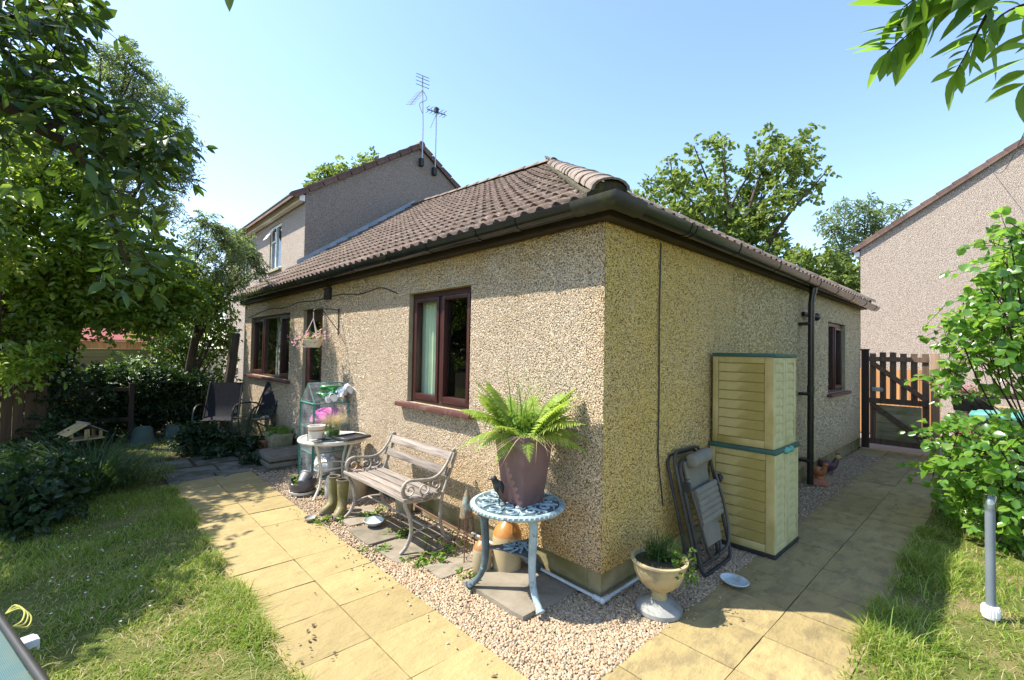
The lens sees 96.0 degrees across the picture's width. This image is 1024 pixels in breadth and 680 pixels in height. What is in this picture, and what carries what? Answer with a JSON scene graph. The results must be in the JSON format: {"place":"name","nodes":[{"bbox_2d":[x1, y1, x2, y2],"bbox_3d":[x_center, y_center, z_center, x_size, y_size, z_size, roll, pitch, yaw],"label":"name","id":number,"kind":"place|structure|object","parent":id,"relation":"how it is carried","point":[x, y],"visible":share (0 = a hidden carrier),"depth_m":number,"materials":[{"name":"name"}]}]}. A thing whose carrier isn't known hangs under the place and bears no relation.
{"place":"outdoors","nodes":[
{"label":"outdoors","id":0,"kind":"place"},
{"bbox_2d":[0,403,335,679],"bbox_3d":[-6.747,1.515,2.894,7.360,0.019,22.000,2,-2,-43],"label":"lawn","id":1,"kind":"structure","parent":0,"point":[24,593],"depth_m":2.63,"materials":[{"name":"green plant"}]},
{"bbox_2d":[0,380,47,453],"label":"board fence","id":2,"kind":"object","parent":1,"relation":"on","point":[14,418],"visible":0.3,"depth_m":5.93,"materials":[{"name":"brown wood"}]},
{"bbox_2d":[0,604,49,679],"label":"sun lounger","id":3,"kind":"object","parent":1,"relation":"on","point":[12,667],"visible":1,"depth_m":1.68,"materials":[{"name":"teal fabric"}]},
{"bbox_2d":[0,450,99,544],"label":"ground cover","id":4,"kind":"object","parent":1,"relation":"on","point":[32,497],"visible":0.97,"depth_m":3.94,"materials":[{"name":"green plant"}]},
{"bbox_2d":[0,429,101,469],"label":"ground cover","id":5,"kind":"object","parent":1,"relation":"on","point":[65,440],"visible":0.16,"depth_m":5.28,"materials":[{"name":"green plant"}]},
{"bbox_2d":[0,341,133,454],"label":"laurel bush","id":6,"kind":"object","parent":1,"relation":"on","point":[66,415],"visible":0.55,"depth_m":6.64,"materials":[{"name":"green plant"}]},
{"bbox_2d":[0,430,142,466],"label":"sedge clump","id":7,"kind":"object","parent":1,"relation":"on","point":[106,453],"visible":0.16,"depth_m":5.64,"materials":[{"name":"green plant"}]},
{"bbox_2d":[56,421,108,452],"bbox_3d":[-5.432,1.268,5.835,0.317,0.462,0.417,0,-2,27],"label":"bird table","id":8,"kind":"object","parent":1,"relation":"on","point":[76,427],"visible":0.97,"depth_m":5.79,"materials":[{"name":"wood"}]},
{"bbox_2d":[0,427,206,499],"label":"sedge clump","id":9,"kind":"object","parent":1,"relation":"on","point":[113,474],"visible":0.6,"depth_m":5.05,"materials":[{"name":"green plant"}]},
{"bbox_2d":[60,339,150,367],"bbox_3d":[-8.803,0.833,10.012,1.630,1.740,0.100,2,-2,-43],"label":"orange fence","id":10,"kind":"object","parent":1,"relation":"on","point":[123,344],"visible":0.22,"depth_m":10.11,"materials":[{"name":"brown wood"}]},
{"bbox_2d":[78,383,134,442],"bbox_3d":[-6.257,1.177,7.118,0.650,1.000,0.070,2,-2,-43],"label":"wooden fence","id":11,"kind":"object","parent":1,"relation":"on","point":[129,419],"visible":0.52,"depth_m":7.26,"materials":[{"name":"brown wood"}]},
{"bbox_2d":[66,345,163,423],"bbox_3d":[-7.413,0.882,8.573,1.470,1.620,0.100,2,-2,-43],"label":"lap fence","id":12,"kind":"object","parent":1,"relation":"on","point":[89,355],"visible":0.1,"depth_m":8.50,"materials":[{"name":"brown wood"}]},
{"bbox_2d":[0,0,233,310],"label":"overhanging elder","id":13,"kind":"object","parent":1,"relation":"on","point":[27,97],"visible":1,"depth_m":1.09,"materials":[{"name":"green plant"}]},
{"bbox_2d":[0,117,233,403],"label":"hazel tree","id":14,"kind":"object","parent":1,"relation":"on","point":[46,282],"visible":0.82,"depth_m":5.67,"materials":[{"name":"green plant"}]},
{"bbox_2d":[47,35,207,438],"bbox_3d":[-5.785,-1.178,6.892,1.765,5.898,3.483,2,-2,-43],"label":"rowan tree","id":15,"kind":"object","parent":1,"relation":"on","point":[127,81],"visible":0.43,"depth_m":6.43,"materials":[{"name":"green plant"}]},
{"bbox_2d":[128,426,155,446],"bbox_3d":[-5.812,1.503,7.258,0.360,0.290,0.360,2,-2,-43],"label":"upturned bucket","id":16,"kind":"object","parent":1,"relation":"on","point":[144,431],"visible":0.79,"depth_m":7.16,"materials":[{"name":"teal plastic"}]},
{"bbox_2d":[14,531,1021,679],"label":"dry clippings","id":17,"kind":"object","parent":1,"relation":"on","point":[258,614],"visible":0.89,"depth_m":2.59,"materials":[{"name":"plant"}]},
{"bbox_2d":[140,397,259,456],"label":"back yard","id":18,"kind":"structure","parent":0,"point":[163,445],"depth_m":7.77,"materials":[{"name":"soil"}]},
{"bbox_2d":[79,328,183,372],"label":"garden shed","id":19,"kind":"structure","parent":18,"relation":"on","point":[119,336],"depth_m":10.95,"materials":[{"name":"red wood"}]},
{"bbox_2d":[85,359,222,442],"bbox_3d":[-6.084,1.094,7.982,2.082,1.518,1.123,2,-2,-43],"label":"hedge","id":20,"kind":"object","parent":18,"relation":"on","point":[156,405],"visible":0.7,"depth_m":7.79,"materials":[{"name":"green plant"}]},
{"bbox_2d":[162,423,180,441],"bbox_3d":[-5.642,1.532,7.690,0.324,0.261,0.324,2,-2,-43],"label":"upturned bucket","id":21,"kind":"object","parent":18,"relation":"on","point":[171,430],"visible":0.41,"depth_m":7.58,"materials":[{"name":"teal plastic"}]},
{"bbox_2d":[115,291,242,399],"bbox_3d":[-6.485,0.279,9.107,2.067,3.003,1.538,2,-2,-43],"label":"bay shrub","id":22,"kind":"object","parent":18,"relation":"on","point":[180,349],"visible":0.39,"depth_m":9.06,"materials":[{"name":"green plant"}]},
{"bbox_2d":[166,420,242,457],"bbox_3d":[-4.501,1.475,6.790,0.942,0.674,0.738,2,-2,-43],"label":"border plant","id":23,"kind":"object","parent":18,"relation":"on","point":[196,433],"visible":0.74,"depth_m":6.58,"materials":[{"name":"green plant"}]},
{"bbox_2d":[177,209,272,383],"bbox_3d":[-5.294,-0.099,7.762,2.336,3.758,1.518,0,-2,26],"label":"willow tree","id":24,"kind":"object","parent":18,"relation":"on","point":[227,247],"visible":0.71,"depth_m":7.48,"materials":[{"name":"green plant"}]},
{"bbox_2d":[217,333,239,436],"bbox_3d":[-4.806,0.790,7.790,0.324,1.833,0.175,2,-2,-43],"label":"leaning post","id":25,"kind":"object","parent":18,"relation":"on","point":[231,365],"visible":0.53,"depth_m":7.78,"materials":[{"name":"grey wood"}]},
{"bbox_2d":[227,381,276,434],"bbox_3d":[-4.221,1.206,7.618,0.571,0.989,0.663,0,-2,31],"label":"garden chair","id":26,"kind":"object","parent":18,"relation":"on","point":[268,400],"visible":0.61,"depth_m":7.79,"materials":[{"name":"black fabric"}]},
{"bbox_2d":[148,451,310,485],"bbox_3d":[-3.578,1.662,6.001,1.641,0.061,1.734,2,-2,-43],"label":"flagstone patio","id":27,"kind":"structure","parent":0,"point":[228,468],"depth_m":5.86,"materials":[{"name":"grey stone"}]},
{"bbox_2d":[189,382,243,448],"bbox_3d":[-4.691,1.191,7.374,0.571,0.989,0.663,1,-1,-14],"label":"garden chair","id":28,"kind":"object","parent":27,"relation":"on","point":[222,398],"visible":0.75,"depth_m":7.58,"materials":[{"name":"black fabric"}]},
{"bbox_2d":[191,432,264,460],"bbox_3d":[-4.119,1.583,6.769,0.922,0.477,0.808,2,-2,-43],"label":"border plant","id":29,"kind":"object","parent":27,"relation":"on","point":[239,442],"visible":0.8,"depth_m":6.63,"materials":[{"name":"green plant"}]},
{"bbox_2d":[237,449,260,464],"bbox_3d":[-3.509,1.618,6.216,0.420,0.302,0.487,2,-2,-43],"label":"border plant","id":30,"kind":"object","parent":27,"relation":"on","point":[253,457],"visible":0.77,"depth_m":6.12,"materials":[{"name":"green plant"}]},
{"bbox_2d":[224,405,278,450],"bbox_3d":[-3.989,1.346,7.088,0.804,0.626,1.054,2,-2,-43],"label":"rosemary bush","id":31,"kind":"object","parent":27,"relation":"on","point":[246,432],"visible":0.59,"depth_m":7.11,"materials":[{"name":"green plant"}]},
{"bbox_2d":[264,425,293,447],"bbox_3d":[-3.528,1.476,6.976,0.409,0.371,0.448,2,-2,-43],"label":"wooden planter","id":32,"kind":"object","parent":27,"relation":"on","point":[279,437],"visible":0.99,"depth_m":6.85,"materials":[{"name":"green plant"}]},
{"bbox_2d":[256,445,315,468],"bbox_3d":[-3.087,1.577,6.286,0.600,0.135,0.660,2,-2,-43],"label":"doorstep","id":33,"kind":"object","parent":27,"relation":"on","point":[278,457],"visible":0.81,"depth_m":6.09,"materials":[{"name":"grey concrete"}]},
{"bbox_2d":[175,471,528,679],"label":"garden path","id":34,"kind":"structure","parent":0,"point":[368,628],"depth_m":2.84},
{"bbox_2d":[0,349,860,448],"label":"ground","id":35,"kind":"structure","parent":0,"point":[212,370],"depth_m":35.18,"materials":[{"name":"green plant"}]},
{"bbox_2d":[301,146,380,186],"bbox_3d":[-7.121,-3.148,19.555,3.491,10.346,2.318,2,-2,-27],"label":"garden tree","id":36,"kind":"object","parent":35,"relation":"on","point":[329,170],"visible":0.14,"depth_m":19.37,"materials":[{"name":"green plant"}]},
{"bbox_2d":[223,141,460,381],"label":"terrace house","id":37,"kind":"structure","parent":35,"relation":"on","point":[291,228],"depth_m":11.38,"materials":[{"name":"concrete"}]},
{"bbox_2d":[263,223,281,273],"bbox_3d":[-6.099,-2.341,11.778,0.280,1.210,1.070,2,-2,-43],"label":"window","id":38,"kind":"structure","parent":37,"relation":"in","point":[277,227],"depth_m":11.88,"materials":[{"name":"white plastic"}]},
{"bbox_2d":[406,73,428,166],"bbox_3d":[-2.460,-5.829,12.097,0.262,2.408,0.663,0,-2,28],"label":"tv aerial","id":39,"kind":"object","parent":37,"relation":"attached to","point":[421,162],"visible":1,"depth_m":12.23,"materials":[{"name":"grey metal"}]},
{"bbox_2d":[426,106,446,175],"bbox_3d":[-2.061,-5.397,12.511,0.530,1.840,0.255,2,-2,-34],"label":"tv aerial","id":40,"kind":"object","parent":37,"relation":"attached to","point":[434,169],"visible":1,"depth_m":12.51,"materials":[{"name":"grey metal"}]},
{"bbox_2d":[233,155,879,596],"bbox_3d":[0.307,-0.941,8.800,8.057,5.550,9.447,2,-2,-43],"label":"bungalow","id":41,"kind":"object","parent":35,"relation":"on","point":[617,307],"visible":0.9,"depth_m":3.89,"materials":[{"name":"stone"}]},
{"bbox_2d":[244,313,289,383],"bbox_3d":[-4.232,0.127,8.199,0.341,1.135,2.460,2,-2,-43],"label":"window","id":42,"kind":"structure","parent":41,"relation":"in","point":[281,319],"depth_m":8.45,"materials":[{"name":"brown wood"}]},
{"bbox_2d":[304,309,322,434],"bbox_3d":[-2.826,0.525,6.607,0.114,1.940,0.740,2,-2,-43],"label":"door","id":43,"kind":"structure","parent":41,"relation":"in","point":[318,314],"depth_m":6.76,"materials":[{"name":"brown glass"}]},
{"bbox_2d":[313,308,338,334],"bbox_3d":[-2.335,-0.237,5.799,0.327,0.340,0.014,2,-2,-43],"label":"wall bracket","id":44,"kind":"object","parent":41,"relation":"attached to","point":[328,317],"depth_m":5.85,"materials":[{"name":"black metal"}]},
{"bbox_2d":[291,312,330,348],"bbox_3d":[-2.455,-0.116,5.664,0.402,0.462,0.398,2,-2,-43],"label":"hanging basket","id":45,"kind":"object","parent":44,"relation":"hanging from","point":[316,342],"visible":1,"depth_m":5.62,"materials":[{"name":"beige ceramic"}]},
{"bbox_2d":[395,286,474,419],"bbox_3d":[-0.677,0.093,4.322,0.241,1.135,1.220,2,-2,-43],"label":"window","id":46,"kind":"structure","parent":41,"relation":"in","point":[431,331],"depth_m":4.35,"materials":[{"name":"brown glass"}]},
{"bbox_2d":[827,322,851,396],"bbox_3d":[4.870,0.287,6.941,1.180,1.075,0.175,2,-2,-43],"label":"window","id":47,"kind":"structure","parent":41,"relation":"in","point":[835,330],"depth_m":6.99,"materials":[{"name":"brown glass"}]},
{"bbox_2d":[629,122,841,262],"bbox_3d":[9.232,-3.514,20.289,8.248,11.726,5.332,1,-1,16],"label":"maple tree","id":48,"kind":"object","parent":35,"relation":"on","point":[754,229],"visible":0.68,"depth_m":19.31,"materials":[{"name":"green plant"}]},
{"bbox_2d":[783,243,860,336],"bbox_3d":[10.632,-0.567,16.229,3.827,5.660,3.049,0,-2,24],"label":"bushy tree","id":49,"kind":"object","parent":35,"relation":"on","point":[837,270],"visible":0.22,"depth_m":15.48,"materials":[{"name":"green plant"}]},
{"bbox_2d":[810,190,912,367],"bbox_3d":[15.049,-2.067,19.888,3.519,8.997,3.925,2,-2,-43],"label":"ash tree","id":50,"kind":"object","parent":35,"relation":"on","point":[844,237],"visible":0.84,"depth_m":19.83,"materials":[{"name":"green plant"}]},
{"bbox_2d":[849,136,1023,424],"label":"gable house","id":51,"kind":"structure","parent":35,"relation":"on","point":[907,259],"depth_m":11.46,"materials":[{"name":"concrete"}]},
{"bbox_2d":[0,0,1023,348],"label":"sky","id":52,"kind":"structure","parent":0,"point":[282,89],"materials":[{"name":"blue"}]},
{"bbox_2d":[250,453,884,679],"bbox_3d":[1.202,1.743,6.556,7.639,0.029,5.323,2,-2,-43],"label":"gravel","id":53,"kind":"structure","parent":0,"point":[556,648],"depth_m":2.77,"materials":[{"name":"beige gravel"}]},
{"bbox_2d":[289,470,316,495],"bbox_3d":[-2.238,1.522,4.955,0.268,0.236,0.294,1,-1,9],"label":"broken planter","id":54,"kind":"object","parent":53,"relation":"on","point":[307,487],"visible":0.7,"depth_m":4.85,"materials":[{"name":"ceramic"}]},
{"bbox_2d":[297,470,312,484],"bbox_3d":[-2.196,1.467,4.905,0.137,0.160,0.168,1,-1,-10],"label":"plastic pot","id":55,"kind":"object","parent":54,"relation":"in","point":[305,475],"visible":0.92,"depth_m":4.88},
{"bbox_2d":[298,382,348,479],"bbox_3d":[-2.285,1.083,5.603,0.434,1.142,0.454,2,-2,-43],"label":"plastic greenhouse","id":56,"kind":"object","parent":53,"relation":"on","point":[313,453],"visible":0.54,"depth_m":5.58,"materials":[{"name":"green"}]},
{"bbox_2d":[310,407,341,424],"bbox_3d":[-2.248,0.915,5.588,0.406,0.214,0.341,0,-2,30],"label":"compost bag","id":57,"kind":"object","parent":56,"relation":"on","point":[319,414],"visible":0.62,"depth_m":5.49,"materials":[{"name":"pink plastic"}]},
{"bbox_2d":[316,385,341,396],"bbox_3d":[-2.185,0.604,5.523,0.224,0.137,0.306,0,-2,35],"label":"garden hose","id":58,"kind":"object","parent":56,"relation":"on","point":[325,388],"visible":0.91,"depth_m":5.49,"materials":[{"name":"green plastic"}]},
{"bbox_2d":[326,383,354,402],"bbox_3d":[-2.062,0.611,5.583,0.340,0.318,0.280,2,-2,-26],"label":"plastic sheet","id":59,"kind":"object","parent":56,"relation":"on","point":[345,389],"visible":0.81,"depth_m":5.51,"materials":[{"name":"white plastic"}]},
{"bbox_2d":[314,453,338,473],"bbox_3d":[-2.284,1.500,5.617,0.334,0.241,0.296,1,-1,17],"label":"seed tray stack","id":60,"kind":"object","parent":53,"relation":"on","point":[327,457],"visible":0.71,"depth_m":5.53,"materials":[{"name":"white plastic"}]},
{"bbox_2d":[312,513,342,525],"bbox_3d":[-1.643,1.639,4.149,0.291,0.159,0.234,1,-1,-17],"label":"weed patch","id":61,"kind":"object","parent":53,"relation":"on","point":[327,518],"visible":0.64,"depth_m":4.11,"materials":[{"name":"green plant"}]},
{"bbox_2d":[319,474,340,515],"bbox_3d":[-1.727,1.462,4.369,0.126,0.329,0.219,0,-2,25],"label":"wellington boot","id":62,"kind":"object","parent":53,"relation":"on","point":[329,506],"visible":0.84,"depth_m":4.37,"materials":[{"name":"green rubber"}]},
{"bbox_2d":[297,431,366,500],"bbox_3d":[-1.933,1.346,4.958,0.702,0.612,0.702,2,-2,-43],"label":"patio table","id":63,"kind":"object","parent":53,"relation":"on","point":[304,440],"visible":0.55,"depth_m":4.79,"materials":[{"name":"white metal"}]},
{"bbox_2d":[307,424,325,440],"bbox_3d":[-2.006,0.953,4.728,0.177,0.155,0.172,2,-2,-43],"label":"striped pot","id":64,"kind":"object","parent":63,"relation":"on","point":[316,431],"visible":1,"depth_m":4.67,"materials":[{"name":"white ceramic"}]},
{"bbox_2d":[332,432,370,441],"bbox_3d":[-1.690,1.020,4.859,0.262,0.028,0.302,0,-2,33],"label":"serving tray","id":65,"kind":"object","parent":63,"relation":"on","point":[348,437],"visible":1,"depth_m":4.85,"materials":[{"name":"metal"}]},
{"bbox_3d":[-1.985,1.035,4.939,0.200,0.006,0.300,2,-2,-26],"label":"serving tray","id":66,"kind":"object","parent":63,"relation":"on","visible":0},
{"bbox_2d":[300,410,361,436],"bbox_3d":[-1.930,0.876,4.971,0.748,0.324,0.736,0,-2,23],"label":"potted plant","id":67,"kind":"object","parent":66,"relation":"on","point":[332,423],"visible":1,"depth_m":4.93,"materials":[{"name":"white"}]},
{"bbox_2d":[344,461,366,499],"bbox_3d":[-1.648,1.464,4.853,0.230,0.368,0.228,1,-1,-14],"label":"stoneware jar","id":68,"kind":"object","parent":53,"relation":"on","point":[361,488],"visible":0.53,"depth_m":4.76,"materials":[{"name":"beige ceramic"}]},
{"bbox_2d":[395,499,412,514],"bbox_3d":[-1.034,1.548,4.427,0.170,0.200,0.169,1,-1,0],"label":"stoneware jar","id":69,"kind":"object","parent":53,"relation":"on","point":[399,506],"visible":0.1,"depth_m":4.36,"materials":[{"name":"beige ceramic"}]},
{"bbox_2d":[399,535,458,572],"bbox_3d":[-0.628,1.629,3.444,0.386,0.180,0.436,2,-2,-43],"label":"weed patch","id":70,"kind":"object","parent":53,"relation":"on","point":[421,558],"visible":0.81,"depth_m":3.38,"materials":[{"name":"green plant"}]},
{"bbox_2d":[436,531,470,553],"bbox_3d":[-0.485,1.642,3.665,0.308,0.163,0.309,2,-2,-43],"label":"weed patch","id":71,"kind":"object","parent":53,"relation":"on","point":[445,545],"visible":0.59,"depth_m":3.65,"materials":[{"name":"green plant"}]},
{"bbox_2d":[332,505,577,621],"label":"bench flagstones","id":72,"kind":"object","parent":53,"relation":"on","point":[510,593],"visible":0.69,"depth_m":3.22,"materials":[{"name":"grey stone"}]},
{"bbox_2d":[333,478,348,520],"bbox_3d":[-1.580,1.462,4.250,0.126,0.329,0.219,1,-1,2],"label":"wellington boot","id":73,"kind":"object","parent":72,"relation":"on","point":[342,493],"visible":0.88,"depth_m":4.26,"materials":[{"name":"green rubber"}]},
{"bbox_2d":[364,516,383,526],"bbox_3d":[-1.204,1.589,4.021,0.170,0.045,0.190,2,-2,-35],"label":"dish","id":74,"kind":"object","parent":72,"relation":"on","point":[372,521],"visible":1,"depth_m":4.06,"materials":[{"name":"ceramic"}]},
{"bbox_2d":[343,432,456,554],"bbox_3d":[-0.992,1.261,4.003,0.516,0.744,1.080,2,-2,-43],"label":"garden bench","id":75,"kind":"object","parent":72,"relation":"on","point":[405,490],"visible":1,"depth_m":3.90,"materials":[{"name":"paint"}]},
{"bbox_2d":[454,490,474,562],"bbox_3d":[-0.343,1.373,3.446,0.140,0.508,0.140,2,-2,-43],"label":"obelisk","id":76,"kind":"object","parent":72,"relation":"on","point":[466,512],"visible":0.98,"depth_m":3.42,"materials":[{"name":"metal"}]},
{"bbox_2d":[492,521,521,572],"bbox_3d":[-0.035,1.432,3.282,0.208,0.376,0.210,2,-2,-24],"label":"stoneware jar","id":77,"kind":"object","parent":72,"relation":"on","point":[504,533],"visible":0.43,"depth_m":3.20,"materials":[{"name":"beige ceramic"}]},
{"bbox_2d":[465,490,565,614],"bbox_3d":[0.040,1.325,2.968,0.632,0.580,0.627,2,-2,-43],"label":"cast table","id":78,"kind":"object","parent":72,"relation":"on","point":[486,508],"visible":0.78,"depth_m":2.86,"materials":[{"name":"blue paint"}]},
{"bbox_2d":[487,475,505,505],"bbox_3d":[-0.098,0.944,2.893,0.125,0.187,0.072,1,-1,-12],"label":"bird ornament","id":79,"kind":"object","parent":78,"relation":"on","point":[498,486],"visible":1,"depth_m":2.88,"materials":[{"name":"black metal"}]},
{"bbox_2d":[457,344,591,506],"bbox_3d":[0.080,0.528,2.958,0.862,1.020,0.743,1,-1,-12],"label":"fern planter","id":80,"kind":"object","parent":78,"relation":"on","point":[524,438],"visible":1,"depth_m":2.90,"materials":[{"name":"plant"}]},
{"bbox_2d":[472,536,491,572],"bbox_3d":[-0.210,1.504,3.254,0.136,0.225,0.135,2,-2,-40],"label":"stoneware jar","id":81,"kind":"object","parent":53,"relation":"on","point":[477,556],"visible":0.48,"depth_m":3.21,"materials":[{"name":"beige ceramic"}]},
{"bbox_2d":[471,532,638,604],"bbox_3d":[0.352,1.599,3.502,0.675,0.060,1.304,2,-2,-43],"label":"waste pipe","id":82,"kind":"object","parent":53,"relation":"on","point":[602,600],"visible":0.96,"depth_m":2.97,"materials":[{"name":"white plastic"}]},
{"bbox_2d":[289,481,857,674],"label":"stray gravel","id":83,"kind":"structure","parent":53,"relation":"on","point":[457,634],"depth_m":3.18,"materials":[{"name":"grey gravel"}]},
{"bbox_2d":[629,522,699,622],"bbox_3d":[0.911,1.382,2.820,0.455,0.526,0.447,2,-2,-43],"label":"garden urn","id":84,"kind":"object","parent":53,"relation":"on","point":[660,571],"visible":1,"depth_m":2.74,"materials":[{"name":"grey stone"}]},
{"bbox_2d":[666,445,731,576],"bbox_3d":[1.424,1.254,3.485,0.569,0.853,0.316,2,-2,-43],"label":"folded recliner","id":85,"kind":"object","parent":53,"relation":"on","point":[707,492],"visible":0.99,"depth_m":3.39,"materials":[{"name":"black metal"}]},
{"bbox_2d":[814,475,827,486],"bbox_3d":[3.782,1.732,5.683,0.160,0.055,0.300,0,-2,30],"label":"loose brick","id":86,"kind":"object","parent":53,"relation":"on","point":[822,482],"visible":0.54,"depth_m":5.57,"materials":[{"name":"red brick"}]},
{"bbox_2d":[806,461,827,478],"bbox_3d":[3.781,1.591,5.696,0.127,0.228,0.279,1,-2,-18],"label":"hen ornament","id":87,"kind":"object","parent":86,"relation":"on","point":[819,472],"visible":0.71,"depth_m":5.63,"materials":[{"name":"orange ceramic"}]},
{"bbox_2d":[818,453,841,473],"bbox_3d":[4.228,1.642,6.185,0.337,0.276,0.154,0,-2,26],"label":"hen ornament","id":88,"kind":"object","parent":53,"relation":"on","point":[832,465],"visible":0.81,"depth_m":6.12,"materials":[{"name":"ceramic"}]},
{"bbox_2d":[600,447,957,679],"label":"side path","id":89,"kind":"structure","parent":0,"point":[717,640],"depth_m":2.95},
{"bbox_2d":[720,573,749,587],"bbox_3d":[1.502,1.634,3.115,0.170,0.035,0.190,2,-2,-26],"label":"dish","id":90,"kind":"object","parent":89,"relation":"on","point":[734,580],"visible":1,"depth_m":3.14,"materials":[{"name":"ceramic"}]},
{"bbox_2d":[709,440,799,559],"bbox_3d":[2.073,1.271,3.900,0.648,0.828,0.537,2,-2,-43],"label":"storage cabinet","id":91,"kind":"object","parent":89,"relation":"on","point":[759,486],"visible":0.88,"depth_m":3.67,"materials":[{"name":"beige plastic"}]},
{"bbox_2d":[712,353,796,449],"bbox_3d":[2.072,0.486,3.922,0.595,0.745,0.482,2,-2,-43],"label":"storage cabinet","id":92,"kind":"object","parent":91,"relation":"on","point":[754,399],"visible":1,"depth_m":3.72,"materials":[{"name":"beige plastic"}]},
{"bbox_2d":[860,349,869,447],"bbox_3d":[6.156,1.038,8.037,0.120,1.764,0.120,2,-2,-43],"label":"gate post","id":93,"kind":"object","parent":89,"relation":"on","point":[864,397],"visible":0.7,"depth_m":8.00,"materials":[{"name":"brown wood"}]},
{"bbox_2d":[869,352,929,448],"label":"garden gate","id":94,"kind":"structure","parent":93,"relation":"attached to","point":[888,423],"depth_m":7.70,"materials":[{"name":"brown wood"}]},
{"bbox_2d":[931,353,939,454],"bbox_3d":[6.785,1.065,7.393,0.100,1.700,0.100,2,-2,-43],"label":"gate post","id":95,"kind":"object","parent":89,"relation":"on","point":[935,413],"visible":0.56,"depth_m":7.36,"materials":[{"name":"brown wood"}]},
{"bbox_2d":[860,431,954,454],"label":"next door yard","id":96,"kind":"structure","parent":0,"point":[886,447],"depth_m":8.11,"materials":[{"name":"grey concrete"}]},
{"bbox_2d":[860,368,941,438],"bbox_3d":[7.431,1.258,9.631,0.070,1.330,2.280,2,-2,-43],"label":"closeboard fence","id":97,"kind":"object","parent":96,"relation":"on","point":[897,385],"visible":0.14,"depth_m":9.27,"materials":[{"name":"orange wood"}]},
{"bbox_2d":[826,473,1023,679],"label":"side lawn","id":98,"kind":"structure","parent":0,"point":[959,670],"depth_m":2.73,"materials":[{"name":"green plant"}]},
{"bbox_2d":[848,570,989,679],"bbox_3d":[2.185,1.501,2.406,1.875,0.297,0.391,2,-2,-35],"label":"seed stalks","id":99,"kind":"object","parent":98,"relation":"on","point":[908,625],"visible":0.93,"depth_m":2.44,"materials":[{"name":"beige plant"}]},
{"bbox_2d":[846,0,1023,121],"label":"overhanging ash","id":100,"kind":"object","parent":98,"relation":"on","point":[903,55],"visible":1,"depth_m":0.99,"materials":[{"name":"green plant"}]},
{"bbox_2d":[896,206,1023,555],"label":"lime shrub","id":101,"kind":"object","parent":98,"relation":"on","point":[984,466],"visible":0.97,"depth_m":3.92,"materials":[{"name":"green plant"}]},
{"bbox_2d":[959,411,973,450],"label":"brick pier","id":102,"kind":"structure","parent":98,"relation":"on","point":[966,412],"depth_m":6.68,"materials":[{"name":"brown brick"}]},
{"bbox_2d":[949,384,1001,411],"bbox_3d":[6.686,0.827,6.692,0.421,0.418,0.589,2,-2,-43],"label":"trough planter","id":103,"kind":"object","parent":102,"relation":"on","point":[965,404],"visible":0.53,"depth_m":6.66,"materials":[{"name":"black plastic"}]},
{"bbox_2d":[948,360,1023,435],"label":"rail fence","id":104,"kind":"object","parent":98,"relation":"on","point":[1006,407],"visible":0.12,"depth_m":6.83,"materials":[{"name":"orange wood"}]},
{"bbox_2d":[981,494,1000,622],"bbox_3d":[2.854,1.298,2.753,0.085,0.743,0.085,2,-2,-43],"label":"post light","id":105,"kind":"object","parent":98,"relation":"on","point":[990,608],"visible":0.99,"depth_m":2.74,"materials":[{"name":"white metal"}]},
{"bbox_2d":[969,409,1023,479],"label":"storage bin","id":106,"kind":"object","parent":98,"relation":"on","point":[979,412],"visible":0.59,"depth_m":5.68,"materials":[{"name":"teal plastic"}]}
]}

